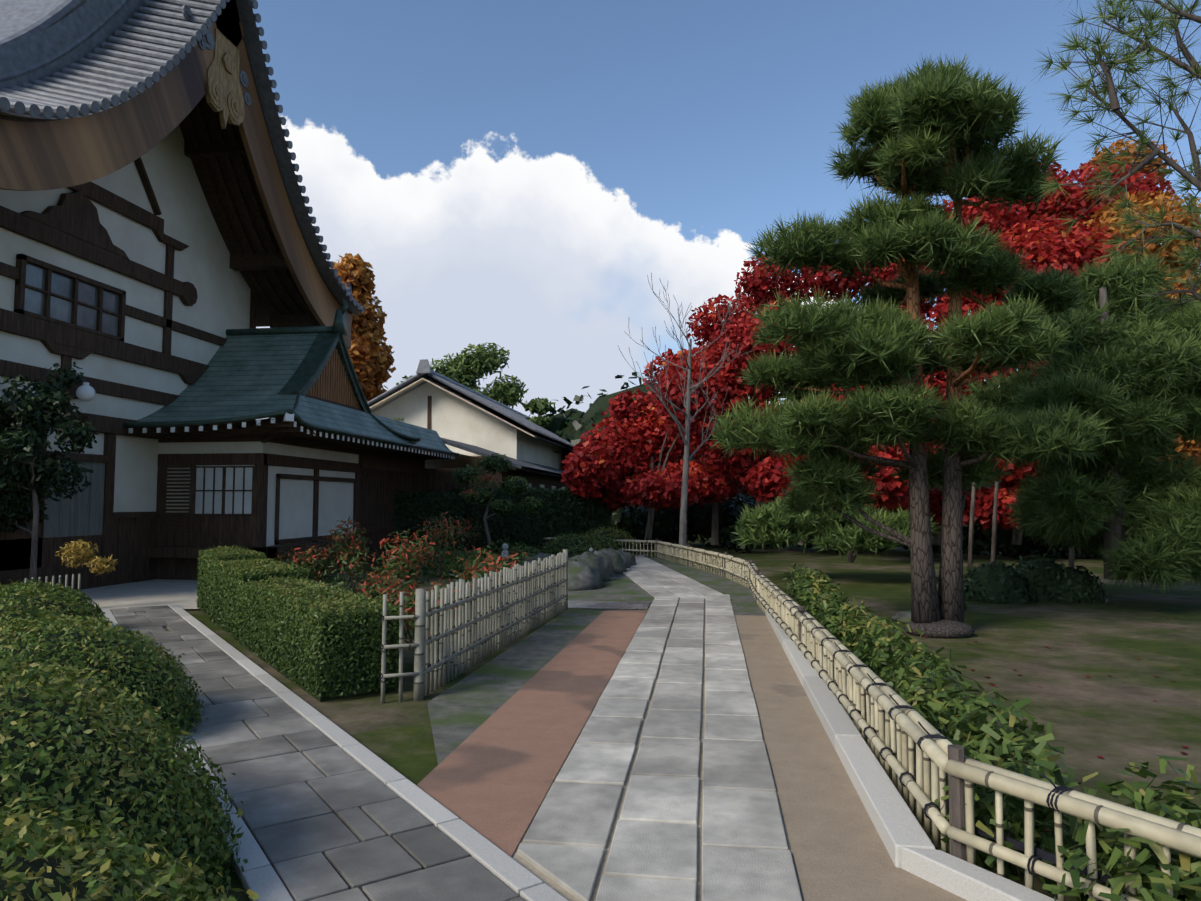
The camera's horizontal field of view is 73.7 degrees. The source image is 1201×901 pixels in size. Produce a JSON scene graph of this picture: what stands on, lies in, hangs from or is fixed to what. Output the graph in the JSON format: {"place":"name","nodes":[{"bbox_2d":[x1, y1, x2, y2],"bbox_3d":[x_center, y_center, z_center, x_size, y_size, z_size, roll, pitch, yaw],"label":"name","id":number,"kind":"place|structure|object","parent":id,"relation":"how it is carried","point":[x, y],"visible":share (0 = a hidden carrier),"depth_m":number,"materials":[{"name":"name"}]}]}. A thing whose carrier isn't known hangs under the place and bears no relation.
{"place":"outdoors","nodes":[
{"label":"outdoors","id":0,"kind":"place"},
{"bbox_2d":[137,333,451,451],"bbox_3d":[-6.960,-1.432,20.620,3.550,2.500,10.350,0,-4,8],"label":"porch roof","id":1,"kind":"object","parent":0,"point":[244,375],"visible":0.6,"depth_m":17.99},
{"bbox_2d":[291,392,364,411],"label":"gable base trim","id":2,"kind":"structure","parent":1,"relation":"attached to","point":[324,400],"depth_m":18.52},
{"bbox_2d":[307,348,359,408],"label":"porch gable slats","id":3,"kind":"object","parent":1,"relation":"attached to","point":[332,382],"visible":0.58,"depth_m":18.86,"materials":[{"name":"brown wood"}]},
{"bbox_2d":[358,451,426,563],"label":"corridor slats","id":4,"kind":"object","parent":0,"point":[384,479],"visible":0.71,"depth_m":22.35,"materials":[{"name":"brown wood"}]},
{"bbox_2d":[460,474,498,498],"bbox_3d":[-3.025,0.902,19.977,1.051,0.634,0.626,1,-4,-11],"label":"foliage","id":5,"kind":"object","parent":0,"point":[478,481],"visible":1,"depth_m":19.91,"materials":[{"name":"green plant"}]},
{"bbox_2d":[427,609,603,767],"bbox_3d":[-0.772,2.138,8.368,0.617,0.001,7.292,-1,-4,9],"label":"gravel strip","id":6,"kind":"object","parent":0,"point":[462,710],"depth_m":7.10,"materials":[{"name":"grey gravel"}]},
{"bbox_2d":[95,535,1200,900],"bbox_3d":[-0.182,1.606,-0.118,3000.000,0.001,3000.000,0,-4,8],"label":"ground","id":7,"kind":"structure","parent":0,"point":[1141,703],"depth_m":7.73,"materials":[{"name":"green plant"}]},
{"bbox_2d":[0,362,98,586],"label":"camellia","id":8,"kind":"object","parent":7,"relation":"on","point":[35,414],"depth_m":12.54,"materials":[{"name":"green plant"}]},
{"bbox_2d":[24,574,80,595],"bbox_3d":[-7.899,2.085,11.556,0.034,0.550,0.785,-2,-4,24],"label":"fence","id":9,"kind":"object","parent":7,"relation":"on","point":[66,580],"visible":0.17,"depth_m":11.73,"materials":[{"name":"grey wood"}]},
{"bbox_2d":[0,578,112,635],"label":"azalea leaves","id":10,"kind":"object","parent":7,"relation":"on","point":[11,605],"visible":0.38,"depth_m":8.30,"materials":[{"name":"green plant"}]},
{"bbox_2d":[55,539,117,573],"bbox_3d":[-7.517,1.555,11.712,1.159,0.507,0.516,-3,-5,37],"label":"yellow shrub","id":11,"kind":"object","parent":7,"relation":"on","point":[81,554],"visible":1,"depth_m":11.77,"materials":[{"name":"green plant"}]},
{"bbox_2d":[0,125,256,591],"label":"building wall","id":12,"kind":"structure","parent":7,"relation":"on","point":[220,306],"depth_m":15.91,"materials":[{"name":"white paint"}]},
{"bbox_2d":[0,0,64,39],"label":"hall roof","id":13,"kind":"structure","parent":12,"relation":"attached to","point":[16,16],"depth_m":16.25,"materials":[{"name":"grey tile"}]},
{"bbox_2d":[14,254,125,341],"bbox_3d":[-9.519,-2.700,14.503,0.110,1.000,2.410,0,-4,8],"label":"hall window frame","id":14,"kind":"object","parent":12,"relation":"attached to","point":[20,285],"visible":0.81,"depth_m":14.35,"materials":[{"name":"brown wood"}]},
{"bbox_2d":[24,262,118,335],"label":"window panes","id":15,"kind":"structure","parent":14,"relation":"in","point":[60,308],"depth_m":14.38,"materials":[{"name":"grey glass"}]},
{"bbox_2d":[43,460,104,537],"bbox_3d":[-9.509,0.867,14.493,0.052,1.360,1.372,0,-4,8],"label":"door","id":16,"kind":"structure","parent":12,"relation":"in","point":[79,513],"depth_m":14.61,"materials":[{"name":"grey wood"}]},
{"bbox_2d":[71,375,86,381],"bbox_3d":[-9.349,-1.264,14.383,0.321,0.201,0.228,0,-4,8],"label":"lamp arm","id":17,"kind":"object","parent":12,"relation":"attached to","point":[83,378],"visible":0.33,"depth_m":14.36},
{"bbox_2d":[76,382,95,401],"bbox_3d":[-9.217,-1.046,14.351,0.300,0.340,0.295,0,-4,8],"label":"lamp globe","id":18,"kind":"object","parent":17,"relation":"attached to","point":[85,392],"visible":1,"depth_m":14.26,"materials":[{"name":"white glass"}]},
{"bbox_2d":[0,428,159,584],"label":"wall base paneling","id":19,"kind":"structure","parent":12,"relation":"attached to","point":[134,536],"depth_m":14.77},
{"bbox_2d":[0,36,350,326],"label":"hall roof","id":20,"kind":"structure","parent":12,"relation":"attached to","point":[265,311],"depth_m":18.49,"materials":[{"name":"brown wood"}]},
{"bbox_2d":[0,0,351,348],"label":"bargeboard","id":21,"kind":"object","parent":12,"relation":"attached to","point":[56,154],"visible":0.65,"depth_m":14.06,"materials":[{"name":"brown wood"}]},
{"bbox_2d":[0,0,364,315],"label":"roof tiles","id":22,"kind":"object","parent":12,"relation":"attached to","point":[66,59],"visible":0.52,"depth_m":13.96,"materials":[{"name":"grey tile"}]},
{"bbox_2d":[205,28,244,128],"bbox_3d":[-7.526,-7.363,16.101,0.140,1.850,1.240,0,-4,8],"label":"gable ornament","id":23,"kind":"object","parent":12,"relation":"attached to","point":[224,97],"visible":1,"depth_m":16.03,"materials":[{"name":"wood"}]},
{"bbox_2d":[182,5,251,105],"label":"gegyo fins","id":24,"kind":"object","parent":23,"relation":"attached to","point":[207,41],"visible":0.65,"depth_m":15.54,"materials":[{"name":"brown wood"}]},
{"bbox_2d":[184,96,320,327],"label":"rafters","id":25,"kind":"object","parent":12,"relation":"attached to","point":[195,147],"visible":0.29,"depth_m":18.63,"materials":[{"name":"brown wood"}]},
{"bbox_2d":[0,588,259,900],"bbox_3d":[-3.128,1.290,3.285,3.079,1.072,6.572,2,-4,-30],"label":"azalea leaves","id":26,"kind":"object","parent":7,"relation":"on","point":[67,848],"visible":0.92,"depth_m":3.14,"materials":[{"name":"green plant"}]},
{"bbox_2d":[62,579,199,609],"bbox_3d":[-7.585,2.486,13.955,3.800,0.001,4.600,0,-4,8],"label":"apron","id":27,"kind":"object","parent":7,"relation":"on","point":[182,594],"visible":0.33,"depth_m":13.76,"materials":[{"name":"grey concrete"}]},
{"bbox_2d":[164,627,324,900],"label":"branch joint bed","id":28,"kind":"object","parent":7,"relation":"on","point":[166,628],"depth_m":3.46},
{"bbox_2d":[110,605,525,900],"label":"branch path slabs","id":29,"kind":"structure","parent":28,"relation":"on","point":[309,795],"depth_m":4.19,"materials":[{"name":"stone"}]},
{"bbox_2d":[147,437,368,579],"bbox_3d":[-7.652,1.327,18.654,2.650,2.980,4.890,0,-4,8],"label":"porch","id":30,"kind":"object","parent":7,"relation":"on","point":[183,538],"depth_m":16.68,"materials":[{"name":"brown wood"}]},
{"bbox_2d":[195,467,252,513],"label":"window panes","id":31,"kind":"structure","parent":30,"relation":"in","point":[238,498],"depth_m":16.52,"materials":[{"name":"grey glass"}]},
{"bbox_2d":[123,298,459,455],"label":"porch roof edges","id":32,"kind":"object","parent":30,"relation":"attached to","point":[305,375],"visible":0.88,"depth_m":18.40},
{"bbox_2d":[127,415,457,459],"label":"porch soffit","id":33,"kind":"structure","parent":30,"relation":"attached to","point":[253,431],"depth_m":16.09,"materials":[{"name":"brown wood"}]},
{"bbox_2d":[132,418,453,459],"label":"porch rafters","id":34,"kind":"object","parent":30,"relation":"attached to","point":[291,430],"visible":0.56,"depth_m":16.39,"materials":[{"name":"brown wood"}]},
{"bbox_2d":[129,412,454,458],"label":"rafter ends","id":35,"kind":"object","parent":34,"relation":"attached to","point":[288,417],"visible":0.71,"depth_m":15.65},
{"bbox_2d":[195,545,405,701],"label":"hedges","id":36,"kind":"object","parent":7,"relation":"on","point":[351,695],"visible":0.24,"depth_m":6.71,"materials":[{"name":"green plant"}]},
{"bbox_2d":[100,604,567,900],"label":"path curb","id":37,"kind":"structure","parent":7,"relation":"on","point":[259,876],"depth_m":3.94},
{"bbox_2d":[332,253,395,401],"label":"autumn tree","id":38,"kind":"object","parent":7,"relation":"on","point":[371,363],"visible":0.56,"depth_m":41.77,"materials":[{"name":"orange plant"}]},
{"bbox_2d":[309,533,477,652],"bbox_3d":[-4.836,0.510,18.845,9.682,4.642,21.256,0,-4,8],"label":"wedge stems","id":39,"kind":"object","parent":7,"relation":"on","point":[440,573],"visible":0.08,"depth_m":13.13,"materials":[{"name":"brown wood"}]},
{"bbox_2d":[274,511,537,649],"bbox_3d":[-4.412,1.817,15.023,5.443,1.308,16.022,1,-4,-12],"label":"nandina","id":40,"kind":"object","parent":7,"relation":"on","point":[380,585],"visible":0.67,"depth_m":12.49,"materials":[{"name":"red plant"}]},
{"bbox_2d":[338,434,476,467],"bbox_3d":[-6.348,1.785,29.000,2.100,3.400,16.000,0,-4,8],"label":"corridor body","id":41,"kind":"object","parent":7,"relation":"on","point":[461,460],"visible":0.07,"depth_m":28.71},
{"bbox_2d":[309,538,525,652],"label":"flowering shrubs","id":42,"kind":"object","parent":7,"relation":"on","point":[338,585],"visible":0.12,"depth_m":16.47,"materials":[{"name":"red plant"}]},
{"bbox_2d":[372,379,564,477],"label":"house walls","id":43,"kind":"structure","parent":7,"relation":"on","point":[454,418],"depth_m":32.24,"materials":[{"name":"white paint"}]},
{"bbox_2d":[427,396,485,459],"bbox_3d":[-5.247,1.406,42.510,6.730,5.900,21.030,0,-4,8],"label":"wall post","id":44,"kind":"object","parent":43,"relation":"attached to","point":[429,409],"visible":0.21,"depth_m":32.29,"materials":[{"name":"brown wood"}]},
{"bbox_2d":[367,359,574,450],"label":"house roof","id":45,"kind":"structure","parent":43,"relation":"on","point":[498,409],"depth_m":32.44,"materials":[{"name":"grey tile"}]},
{"bbox_2d":[370,378,535,437],"bbox_3d":[-6.989,-1.659,31.613,9.023,2.394,0.260,0,-4,8],"label":"bargeboard","id":46,"kind":"object","parent":45,"relation":"attached to","point":[397,393],"visible":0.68,"depth_m":31.58,"materials":[{"name":"beige wood"}]},
{"bbox_2d":[440,437,563,475],"bbox_3d":[-2.865,0.619,34.979,3.350,1.200,19.400,0,-4,8],"label":"lean to roof","id":47,"kind":"object","parent":43,"relation":"on","point":[516,463],"visible":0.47,"depth_m":28.30,"materials":[{"name":"grey tile"}]},
{"bbox_2d":[380,549,567,703],"bbox_3d":[-1.020,1.759,9.227,0.304,0.901,5.804,-1,-4,12],"label":"bamboo fence","id":48,"kind":"object","parent":7,"relation":"on","point":[463,660],"visible":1,"depth_m":7.86,"materials":[{"name":"beige wood"}]},
{"bbox_2d":[379,563,563,679],"bbox_3d":[-1.002,1.759,9.220,0.294,0.527,5.786,-1,-4,13],"label":"fence rope","id":49,"kind":"object","parent":48,"relation":"attached to","point":[479,615],"visible":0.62,"depth_m":8.16,"materials":[{"name":"black fabric"}]},
{"bbox_2d":[451,453,543,544],"bbox_3d":[-2.825,1.341,21.987,2.624,2.544,1.018,0,-4,8],"label":"cloud shrub","id":50,"kind":"object","parent":7,"relation":"on","point":[522,507],"depth_m":21.85,"materials":[{"name":"green plant"}]},
{"bbox_2d":[456,456,539,512],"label":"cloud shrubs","id":51,"kind":"object","parent":50,"relation":"attached to","point":[493,464],"visible":0.46,"depth_m":21.81,"materials":[{"name":"green plant"}]},
{"bbox_2d":[426,468,570,492],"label":"lean to wall","id":52,"kind":"structure","parent":7,"relation":"on","point":[438,479],"depth_m":25.79,"materials":[{"name":"brown wood"}]},
{"bbox_2d":[526,483,565,488],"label":"windows","id":53,"kind":"structure","parent":52,"relation":"attached to","point":[541,486],"depth_m":31.53,"materials":[{"name":"grey glass"}]},
{"bbox_2d":[392,486,611,557],"bbox_3d":[-3.117,2.142,24.968,7.866,2.168,1.608,2,-4,-28],"label":"tall hedge","id":54,"kind":"object","parent":7,"relation":"on","point":[453,492],"depth_m":24.76,"materials":[{"name":"green plant"}]},
{"bbox_2d":[472,372,539,415],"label":"pine trunks","id":55,"kind":"object","parent":7,"relation":"on","point":[474,379],"depth_m":56.97,"materials":[{"name":"brown plant"}]},
{"bbox_2d":[396,342,556,428],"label":"pines","id":56,"kind":"object","parent":55,"relation":"attached to","point":[482,361],"visible":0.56,"depth_m":56.36,"materials":[{"name":"green plant"}]},
{"bbox_2d":[419,525,642,578],"bbox_3d":[-1.905,2.991,21.302,5.124,1.472,8.850,0,-4,8],"label":"shrub","id":57,"kind":"object","parent":7,"relation":"on","point":[571,544],"visible":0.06,"depth_m":22.17,"materials":[{"name":"plant"}]},
{"bbox_2d":[416,610,647,856],"bbox_3d":[-0.226,2.095,7.757,0.750,0.001,8.368,0,-4,8],"label":"paving strip","id":58,"kind":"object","parent":7,"relation":"on","point":[491,778],"depth_m":5.34,"materials":[{"name":"brown concrete"}]},
{"bbox_2d":[501,543,592,560],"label":"jizo statues","id":59,"kind":"object","parent":7,"relation":"on","point":[505,546],"visible":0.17,"depth_m":20.32,"materials":[{"name":"grey stone"}]},
{"bbox_2d":[568,573,653,609],"bbox_3d":[0.108,2.712,17.210,2.590,0.001,10.500,0,-4,8],"label":"ground patch","id":60,"kind":"object","parent":7,"relation":"on","point":[621,587],"visible":0.2,"depth_m":14.05,"materials":[{"name":"green plant"}]},
{"bbox_2d":[568,601,650,608],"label":"wet paving","id":61,"kind":"structure","parent":60,"relation":"on","point":[613,604],"depth_m":12.46,"materials":[{"name":"grey stone"}]},
{"bbox_2d":[511,598,804,900],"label":"path joint bed","id":62,"kind":"object","parent":7,"relation":"on","point":[552,884],"visible":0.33,"depth_m":4.18,"materials":[{"name":"grey concrete"}]},
{"bbox_2d":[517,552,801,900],"bbox_3d":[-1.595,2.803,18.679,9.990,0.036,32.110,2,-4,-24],"label":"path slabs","id":63,"kind":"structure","parent":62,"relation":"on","point":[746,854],"depth_m":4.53,"materials":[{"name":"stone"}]},
{"bbox_2d":[618,273,753,554],"bbox_3d":[2.134,-0.852,22.491,3.309,7.830,3.448,1,-4,-15],"label":"bare tree","id":64,"kind":"object","parent":7,"relation":"on","point":[684,499],"visible":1,"depth_m":22.28,"materials":[{"name":"grey plant"}]},
{"bbox_2d":[649,557,765,615],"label":"dirt","id":65,"kind":"structure","parent":7,"relation":"on","point":[742,599],"depth_m":15.20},
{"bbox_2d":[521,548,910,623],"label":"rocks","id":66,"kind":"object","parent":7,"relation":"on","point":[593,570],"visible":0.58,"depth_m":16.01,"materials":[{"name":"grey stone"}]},
{"bbox_2d":[541,372,1012,504],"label":"trees","id":67,"kind":"object","parent":7,"relation":"on","point":[567,422],"depth_m":41.57,"materials":[{"name":"green plant"}]},
{"bbox_2d":[609,498,1066,551],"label":"bushes","id":68,"kind":"object","parent":7,"relation":"on","point":[708,521],"visible":0.1,"depth_m":28.97,"materials":[{"name":"green plant"}]},
{"bbox_2d":[735,615,966,900],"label":"sand","id":69,"kind":"structure","parent":7,"relation":"on","point":[840,851],"depth_m":4.27,"materials":[{"name":"beige sand"}]},
{"bbox_2d":[609,482,1100,558],"bbox_3d":[7.814,2.187,27.549,19.573,3.408,11.150,0,-4,8],"label":"understory","id":70,"kind":"object","parent":7,"relation":"on","point":[980,544],"visible":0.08,"depth_m":27.75,"materials":[{"name":"green plant"}]},
{"bbox_2d":[543,537,1200,900],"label":"bamboo fence","id":71,"kind":"object","parent":7,"relation":"on","point":[934,765],"visible":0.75,"depth_m":3.75,"materials":[{"name":"beige wood"}]},
{"bbox_2d":[567,536,966,860],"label":"fence posts","id":72,"kind":"object","parent":71,"relation":"attached to","point":[956,804],"visible":0.42,"depth_m":3.45,"materials":[{"name":"brown wood"}]},
{"bbox_2d":[556,538,1141,893],"bbox_3d":[-1.128,2.143,13.806,12.427,0.402,25.323,0,-4,8],"label":"fence rope","id":73,"kind":"object","parent":71,"relation":"attached to","point":[1040,854],"visible":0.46,"depth_m":3.79,"materials":[{"name":"black fabric"}]},
{"bbox_2d":[561,159,1200,545],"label":"maple","id":74,"kind":"object","parent":7,"relation":"on","point":[637,438],"depth_m":24.78,"materials":[{"name":"red plant"}]},
{"bbox_2d":[766,609,1057,900],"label":"kerb","id":75,"kind":"structure","parent":7,"relation":"on","point":[908,844],"depth_m":3.87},
{"bbox_2d":[708,52,1121,638],"bbox_3d":[3.811,-1.416,9.883,4.898,7.432,3.417,0,-4,8],"label":"twin pine","id":76,"kind":"object","parent":7,"relation":"on","point":[921,114],"depth_m":9.62,"materials":[{"name":"green plant"}]},
{"bbox_2d":[777,585,1200,830],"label":"fallen leaves","id":77,"kind":"object","parent":7,"relation":"on","point":[1046,829],"visible":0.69,"depth_m":7.67,"materials":[{"name":"red plant"}]},
{"bbox_2d":[783,563,1200,900],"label":"hedge","id":78,"kind":"object","parent":7,"relation":"on","point":[822,600],"visible":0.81,"depth_m":3.75,"materials":[{"name":"green plant"}]},
{"bbox_2d":[964,559,1105,610],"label":"garden shrubs","id":79,"kind":"object","parent":7,"relation":"on","point":[985,573],"visible":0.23,"depth_m":12.91,"materials":[{"name":"green plant"}]},
{"bbox_2d":[938,553,1110,675],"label":"garden shrub leaves","id":80,"kind":"object","parent":79,"relation":"attached to","point":[972,569],"visible":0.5,"depth_m":12.95,"materials":[{"name":"green plant"}]},
{"bbox_2d":[962,248,1200,592],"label":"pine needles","id":81,"kind":"object","parent":7,"relation":"on","point":[1142,392],"depth_m":12.07,"materials":[{"name":"green plant"}]},
{"bbox_2d":[1008,136,1200,478],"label":"orange maple","id":82,"kind":"object","parent":7,"relation":"on","point":[1118,144],"visible":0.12,"depth_m":22.92,"materials":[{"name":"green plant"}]},
{"bbox_2d":[253,0,1200,419],"label":"sky","id":83,"kind":"structure","parent":0,"point":[514,175],"materials":[{"name":"blue"}]},
{"bbox_2d":[732,495,940,562],"bbox_3d":[4.741,1.545,16.376,4.152,1.504,2.488,0,-4,8],"label":"pine","id":84,"kind":"object","parent":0,"point":[855,537],"depth_m":15.99,"materials":[{"name":"green plant"}]},
{"bbox_2d":[1033,0,1200,340],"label":"pine","id":85,"kind":"object","parent":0,"point":[1110,155],"depth_m":6.44,"materials":[{"name":"plant"}]}
]}

